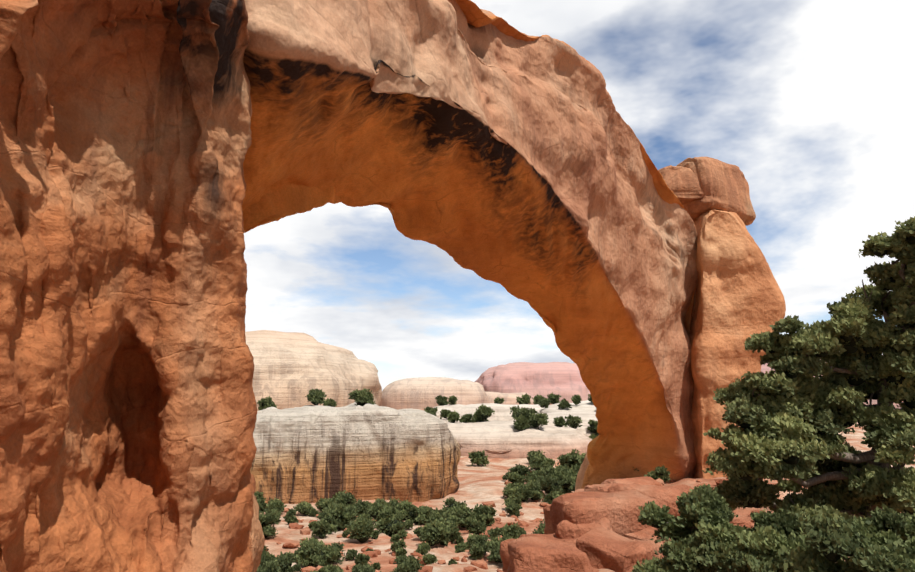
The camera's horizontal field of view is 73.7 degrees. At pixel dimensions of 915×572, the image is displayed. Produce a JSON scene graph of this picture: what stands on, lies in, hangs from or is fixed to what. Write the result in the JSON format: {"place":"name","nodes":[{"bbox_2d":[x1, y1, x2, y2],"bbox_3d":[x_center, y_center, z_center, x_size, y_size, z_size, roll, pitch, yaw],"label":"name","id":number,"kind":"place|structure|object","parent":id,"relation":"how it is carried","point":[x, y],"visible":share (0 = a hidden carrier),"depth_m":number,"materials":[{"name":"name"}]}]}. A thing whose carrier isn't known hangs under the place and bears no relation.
{"place":"outdoors","nodes":[
{"label":"outdoors","id":0,"kind":"place"},
{"bbox_2d":[250,402,460,503],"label":"rock outcrop","id":1,"kind":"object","parent":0,"point":[311,453],"depth_m":116.07,"materials":[{"name":"beige stone"}]},
{"bbox_2d":[244,0,914,390],"label":"sky","id":2,"kind":"structure","parent":0,"point":[813,101],"materials":[{"name":"blue"}]},
{"bbox_2d":[261,404,914,571],"bbox_3d":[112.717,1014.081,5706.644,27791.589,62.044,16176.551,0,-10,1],"label":"terrain","id":3,"kind":"structure","parent":0,"point":[479,484],"depth_m":84.15,"materials":[{"name":"soil"}]},
{"bbox_2d":[0,0,264,571],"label":"abutment wall","id":4,"kind":"structure","parent":3,"relation":"on","point":[128,411],"depth_m":6.11,"materials":[{"name":"orange stone"}]},
{"bbox_2d":[245,330,381,410],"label":"rock dome","id":5,"kind":"structure","parent":3,"relation":"on","point":[291,369],"depth_m":321.14,"materials":[{"name":"beige stone"}]},
{"bbox_2d":[380,377,488,409],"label":"rock dome","id":6,"kind":"structure","parent":3,"relation":"on","point":[418,393],"depth_m":577.10,"materials":[{"name":"beige stone"}]},
{"bbox_2d":[437,417,460,422],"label":"slickrock hump","id":7,"kind":"object","parent":3,"relation":"on","point":[443,418],"depth_m":257.38,"materials":[{"name":"beige stone"}]},
{"bbox_2d":[254,388,670,571],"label":"shrubs","id":8,"kind":"object","parent":3,"relation":"on","point":[445,521],"depth_m":86.09,"materials":[{"name":"green plant"}]},
{"bbox_2d":[242,0,697,488],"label":"rock arch","id":9,"kind":"structure","parent":3,"relation":"on","point":[483,143],"depth_m":18.67,"materials":[{"name":"brown stone"}]},
{"bbox_2d":[433,403,544,420],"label":"rock ledge","id":10,"kind":"object","parent":3,"relation":"on","point":[502,412],"visible":0.06,"depth_m":301.97,"materials":[{"name":"beige stone"}]},
{"bbox_2d":[500,538,515,571],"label":"boulder","id":11,"kind":"object","parent":3,"relation":"on","point":[504,555],"visible":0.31,"depth_m":16.61,"materials":[{"name":"brown stone"}]},
{"bbox_2d":[486,392,533,404],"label":"rock ledge","id":12,"kind":"object","parent":3,"relation":"on","point":[510,398],"visible":0.19,"depth_m":701.37,"materials":[{"name":"beige stone"}]},
{"bbox_2d":[447,420,591,458],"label":"rock ledge","id":13,"kind":"object","parent":3,"relation":"on","point":[499,439],"visible":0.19,"depth_m":188.41,"materials":[{"name":"beige stone"}]},
{"bbox_2d":[475,362,589,402],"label":"red mesa","id":14,"kind":"structure","parent":3,"relation":"on","point":[563,380],"depth_m":829.26,"materials":[{"name":"stone"}]},
{"bbox_2d":[266,471,803,571],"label":"rubble stones","id":15,"kind":"object","parent":3,"relation":"on","point":[476,563],"visible":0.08,"depth_m":66.22,"materials":[{"name":"brown stone"}]},
{"bbox_2d":[543,504,553,533],"bbox_3d":[4.189,7.643,19.753,2.326,1.235,2.091,4,-11,-24],"label":"boulder","id":16,"kind":"object","parent":3,"relation":"on","point":[548,529],"visible":0.17,"depth_m":19.85,"materials":[{"name":"brown stone"}]},
{"bbox_2d":[519,533,578,545],"bbox_3d":[2.555,6.662,15.283,1.750,0.842,1.408,2,-10,-13],"label":"boulder","id":17,"kind":"object","parent":3,"relation":"on","point":[553,537],"visible":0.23,"depth_m":15.41,"materials":[{"name":"brown stone"}]},
{"bbox_2d":[507,536,592,571],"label":"boulder","id":18,"kind":"object","parent":3,"relation":"on","point":[532,554],"visible":1,"depth_m":13.26,"materials":[{"name":"brown stone"}]},
{"bbox_2d":[511,410,598,436],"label":"rock ledge","id":19,"kind":"object","parent":3,"relation":"on","point":[586,416],"visible":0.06,"depth_m":223.95,"materials":[{"name":"beige stone"}]},
{"bbox_2d":[537,400,595,412],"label":"slickrock hump","id":20,"kind":"object","parent":3,"relation":"on","point":[587,405],"visible":0.12,"depth_m":278.90,"materials":[{"name":"beige stone"}]},
{"bbox_2d":[575,453,589,489],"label":"buttress rock","id":21,"kind":"object","parent":3,"relation":"on","point":[581,473],"visible":0.06,"depth_m":47.38,"materials":[{"name":"brown stone"}]},
{"bbox_2d":[555,517,612,538],"bbox_3d":[3.358,6.439,15.807,1.334,1.068,1.454,-5,-11,26],"label":"boulder","id":22,"kind":"object","parent":3,"relation":"on","point":[566,529],"visible":0.29,"depth_m":15.39,"materials":[{"name":"brown stone"}]},
{"bbox_2d":[584,483,623,491],"bbox_3d":[5.260,7.219,19.179,2.159,1.878,1.774,2,-10,-12],"label":"boulder","id":23,"kind":"object","parent":3,"relation":"on","point":[598,488],"visible":0.06,"depth_m":19.46,"materials":[{"name":"brown stone"}]},
{"bbox_2d":[550,490,666,535],"bbox_3d":[4.005,6.637,16.927,3.007,1.773,2.644,2,-10,-12],"label":"boulder","id":24,"kind":"object","parent":3,"relation":"on","point":[619,510],"visible":0.5,"depth_m":15.86,"materials":[{"name":"brown stone"}]},
{"bbox_2d":[576,527,662,571],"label":"boulder","id":25,"kind":"object","parent":3,"relation":"on","point":[602,548],"visible":0.62,"depth_m":13.82,"materials":[{"name":"brown stone"}]},
{"bbox_2d":[601,476,662,486],"bbox_3d":[7.503,8.918,25.764,2.634,1.575,2.234,2,-10,-10],"label":"boulder","id":26,"kind":"object","parent":3,"relation":"on","point":[646,480],"visible":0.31,"depth_m":25.32,"materials":[{"name":"brown stone"}]},
{"bbox_2d":[624,527,670,542],"bbox_3d":[5.041,6.573,15.354,1.398,0.890,1.180,4,-11,-22],"label":"boulder","id":27,"kind":"object","parent":3,"relation":"on","point":[645,534],"visible":0.12,"depth_m":15.48,"materials":[{"name":"brown stone"}]},
{"bbox_2d":[608,483,692,516],"bbox_3d":[5.725,6.905,18.239,2.494,2.040,2.574,-6,-12,31],"label":"boulder","id":28,"kind":"object","parent":3,"relation":"on","point":[667,495],"visible":0.29,"depth_m":17.39,"materials":[{"name":"brown stone"}]},
{"bbox_2d":[688,210,785,478],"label":"rock pillar","id":29,"kind":"structure","parent":3,"relation":"on","point":[739,298],"depth_m":33.27,"materials":[{"name":"orange stone"}]},
{"bbox_2d":[677,157,755,225],"bbox_3d":[14.544,-5.328,36.724,5.046,4.030,4.402,6,-12,-32],"label":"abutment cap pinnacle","id":30,"kind":"object","parent":29,"relation":"on","point":[727,184],"visible":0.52,"depth_m":34.72,"materials":[{"name":"brown stone"}]},
{"bbox_2d":[658,165,713,204],"bbox_3d":[12.660,-5.469,35.740,3.394,2.426,3.667,1,-10,-6],"label":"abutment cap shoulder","id":31,"kind":"object","parent":30,"relation":"attached to","point":[683,185],"visible":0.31,"depth_m":34.01},
{"bbox_2d":[631,483,914,571],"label":"shrub","id":32,"kind":"object","parent":3,"relation":"on","point":[767,542],"depth_m":6.98,"materials":[{"name":"green plant"}]},
{"bbox_2d":[652,519,892,571],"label":"foreground shrub inner foliage","id":33,"kind":"object","parent":32,"relation":"attached to","point":[832,556],"visible":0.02,"depth_m":6.23,"materials":[{"name":"green plant"}]},
{"bbox_2d":[702,216,914,519],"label":"juniper","id":34,"kind":"object","parent":3,"relation":"on","point":[818,402],"depth_m":9.54,"materials":[{"name":"green plant"}]},
{"bbox_2d":[735,234,914,514],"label":"juniper inner foliage","id":35,"kind":"object","parent":34,"relation":"attached to","point":[794,460],"visible":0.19,"depth_m":9.67,"materials":[{"name":"green plant"}]},
{"bbox_2d":[761,359,899,409],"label":"mesa","id":36,"kind":"structure","parent":3,"relation":"on","point":[764,368],"depth_m":495.85,"materials":[{"name":"stone"}]}
]}

